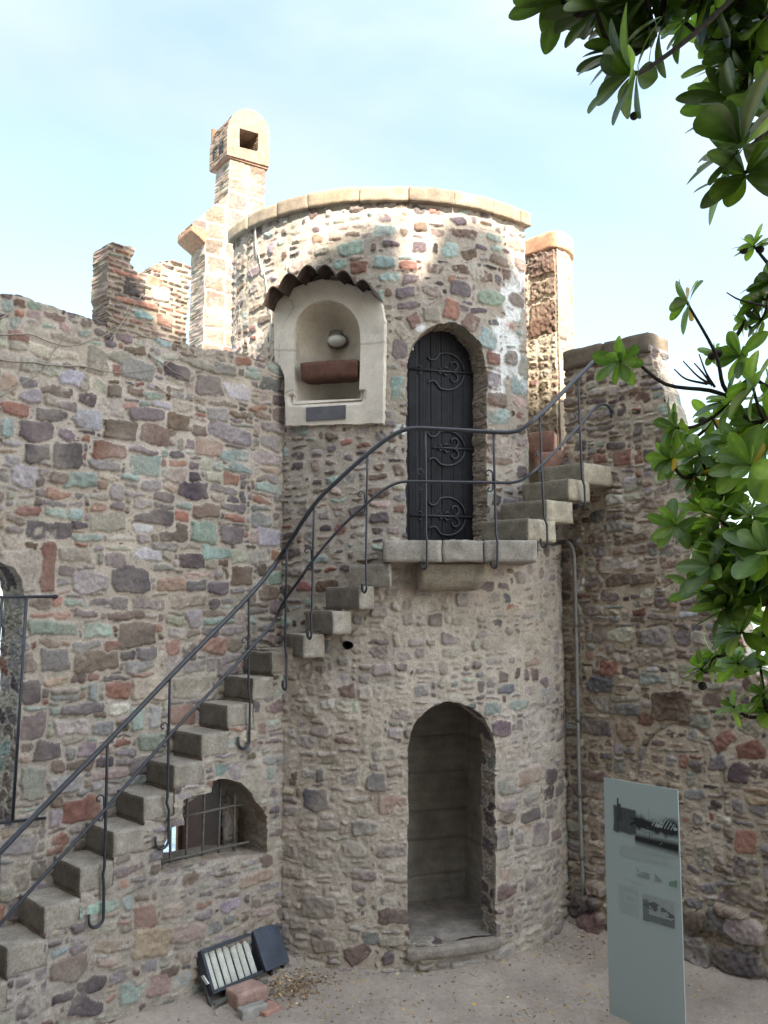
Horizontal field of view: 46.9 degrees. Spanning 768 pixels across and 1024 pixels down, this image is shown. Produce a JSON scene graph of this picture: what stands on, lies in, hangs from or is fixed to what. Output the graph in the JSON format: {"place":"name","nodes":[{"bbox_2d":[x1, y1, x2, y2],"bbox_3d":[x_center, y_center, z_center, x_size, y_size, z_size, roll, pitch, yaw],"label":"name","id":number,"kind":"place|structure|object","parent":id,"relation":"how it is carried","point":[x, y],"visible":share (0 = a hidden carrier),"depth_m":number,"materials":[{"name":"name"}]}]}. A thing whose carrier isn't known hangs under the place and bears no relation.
{"place":"outdoors","nodes":[
{"label":"outdoors","id":0,"kind":"place"},
{"bbox_2d":[0,623,767,852],"bbox_3d":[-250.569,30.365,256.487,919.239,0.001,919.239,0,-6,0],"label":"sea","id":1,"kind":"structure","parent":0,"point":[174,828],"depth_m":12.91,"materials":[{"name":"blue liquid"}]},
{"bbox_2d":[0,0,767,607],"label":"sky","id":2,"kind":"structure","parent":0,"point":[109,109],"materials":[{"name":"blue"}]},
{"bbox_2d":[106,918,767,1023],"bbox_3d":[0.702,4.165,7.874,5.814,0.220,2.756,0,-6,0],"label":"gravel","id":3,"kind":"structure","parent":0,"point":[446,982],"depth_m":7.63,"materials":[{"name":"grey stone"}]},
{"bbox_2d":[110,608,767,1023],"bbox_3d":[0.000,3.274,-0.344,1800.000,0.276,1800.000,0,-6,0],"label":"ground","id":4,"kind":"structure","parent":0,"point":[710,984],"depth_m":7.70,"materials":[{"name":"beige sand"}]},
{"bbox_2d":[0,242,284,1023],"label":"stone wall","id":5,"kind":"structure","parent":4,"relation":"on","point":[141,525],"depth_m":7.82,"materials":[{"name":"stone"}]},
{"bbox_2d":[0,594,57,824],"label":"window guard","id":6,"kind":"object","parent":5,"relation":"attached to","point":[26,597],"visible":1,"depth_m":7.11,"materials":[{"name":"paint"}]},
{"bbox_2d":[0,293,162,397],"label":"dry vine","id":7,"kind":"object","parent":5,"relation":"attached to","point":[60,344],"visible":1,"depth_m":7.57,"materials":[{"name":"brown plant"}]},
{"bbox_2d":[161,779,248,862],"bbox_3d":[-1.621,2.776,7.967,0.976,0.740,0.050,6,-8,-45],"label":"window grille","id":8,"kind":"object","parent":5,"relation":"attached to","point":[234,805],"depth_m":7.97,"materials":[{"name":"metal"}]},
{"bbox_2d":[148,353,272,399],"bbox_3d":[-1.671,-1.355,8.721,0.011,0.613,1.455,-6,-8,45],"label":"dry vine","id":9,"kind":"object","parent":5,"relation":"attached to","point":[194,377],"visible":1,"depth_m":8.49,"materials":[{"name":"brown plant"}]},
{"bbox_2d":[197,924,288,1006],"bbox_3d":[-1.278,3.998,7.886,0.406,0.442,0.904,-5,-8,40],"label":"floodlight","id":10,"kind":"object","parent":4,"relation":"on","point":[268,954],"visible":0.93,"depth_m":7.84,"materials":[{"name":"paint"}]},
{"bbox_2d":[225,978,267,1010],"bbox_3d":[-1.179,4.131,7.573,0.307,0.148,0.227,6,-8,-43],"label":"brick","id":11,"kind":"object","parent":4,"relation":"on","point":[245,992],"visible":0.91,"depth_m":7.51,"materials":[{"name":"brick"}]},
{"bbox_2d":[237,1000,267,1020],"bbox_3d":[-1.096,4.161,7.382,0.248,0.100,0.107,5,-8,-37],"label":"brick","id":12,"kind":"object","parent":4,"relation":"on","point":[245,1012],"visible":0.96,"depth_m":7.34,"materials":[{"name":"concrete"}]},
{"bbox_2d":[260,1000,281,1017],"bbox_3d":[-0.982,4.191,7.452,0.168,0.057,0.207,-5,-8,38],"label":"brick","id":13,"kind":"object","parent":4,"relation":"on","point":[273,1007],"visible":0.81,"depth_m":7.42,"materials":[{"name":"brick"}]},
{"bbox_2d":[255,964,341,1010],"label":"fallen leaves","id":14,"kind":"object","parent":4,"relation":"on","point":[291,985],"visible":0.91,"depth_m":7.81,"materials":[{"name":"brown plant"}]},
{"bbox_2d":[0,430,613,1010],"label":"stone staircase","id":15,"kind":"structure","parent":4,"relation":"on","point":[458,564],"depth_m":8.18,"materials":[{"name":"stone"}]},
{"bbox_2d":[0,360,613,928],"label":"iron railing","id":16,"kind":"object","parent":15,"relation":"on","point":[102,814],"visible":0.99,"depth_m":8.19,"materials":[{"name":"black metal"}]},
{"bbox_2d":[228,186,569,972],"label":"round tower","id":17,"kind":"structure","parent":4,"relation":"on","point":[426,802],"depth_m":9.04,"materials":[{"name":"stone"}]},
{"bbox_2d":[177,109,269,351],"bbox_3d":[-2.283,-3.179,12.451,1.165,5.155,0.603,4,-7,-35],"label":"chimney","id":18,"kind":"object","parent":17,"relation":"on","point":[239,154],"visible":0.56,"depth_m":12.32,"materials":[{"name":"stone"}]},
{"bbox_2d":[231,254,252,343],"bbox_3d":[-1.598,-2.348,9.950,0.027,1.023,0.507,5,-8,-37],"label":"dry vine","id":19,"kind":"object","parent":17,"relation":"attached to","point":[241,309],"visible":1,"depth_m":9.95,"materials":[{"name":"brown plant"}]},
{"bbox_2d":[255,227,271,343],"bbox_3d":[-1.323,-2.500,9.665,0.298,1.487,0.029,-6,-8,43],"label":"cable","id":20,"kind":"object","parent":17,"relation":"hanging from","point":[265,279],"visible":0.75,"depth_m":9.66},
{"bbox_2d":[327,330,348,349],"bbox_3d":[-0.489,-1.819,9.386,0.230,0.179,0.206,0,-6,0],"label":"wall lamp","id":21,"kind":"object","parent":17,"relation":"attached to","point":[340,340],"visible":1,"depth_m":9.33,"materials":[{"name":"glass"}]},
{"bbox_2d":[405,331,473,540],"bbox_3d":[0.621,-0.797,9.384,1.025,2.390,0.082,2,-6,-16],"label":"door","id":22,"kind":"structure","parent":17,"relation":"in","point":[439,388],"depth_m":9.37,"materials":[{"name":"paint"}]},
{"bbox_2d":[525,230,573,482],"bbox_3d":[2.052,-1.414,10.978,0.730,3.915,0.908,-3,-7,29],"label":"turret","id":23,"kind":"object","parent":17,"relation":"on","point":[549,257],"visible":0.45,"depth_m":10.69,"materials":[{"name":"stone"}]},
{"bbox_2d":[277,917,724,1023],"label":"scattered leaves","id":24,"kind":"object","parent":4,"relation":"on","point":[492,986],"visible":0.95,"depth_m":7.82,"materials":[{"name":"brown plant"}]},
{"bbox_2d":[508,0,767,728],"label":"evergreen tree","id":25,"kind":"object","parent":4,"relation":"on","point":[725,569],"visible":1,"depth_m":2.55,"materials":[{"name":"green plant"}]},
{"bbox_2d":[604,777,685,1023],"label":"information panel","id":26,"kind":"object","parent":4,"relation":"on","point":[646,974],"visible":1,"depth_m":7.23,"materials":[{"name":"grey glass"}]},
{"bbox_2d":[545,332,767,983],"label":"ruined wall","id":27,"kind":"structure","parent":4,"relation":"on","point":[648,716],"depth_m":8.94,"materials":[{"name":"stone"}]},
{"bbox_2d":[565,540,584,913],"bbox_3d":[2.017,2.256,9.421,0.110,3.957,0.275,3,-7,-30],"label":"drainpipe","id":28,"kind":"object","parent":27,"relation":"attached to","point":[577,721],"visible":0.96,"depth_m":9.32,"materials":[{"name":"metal"}]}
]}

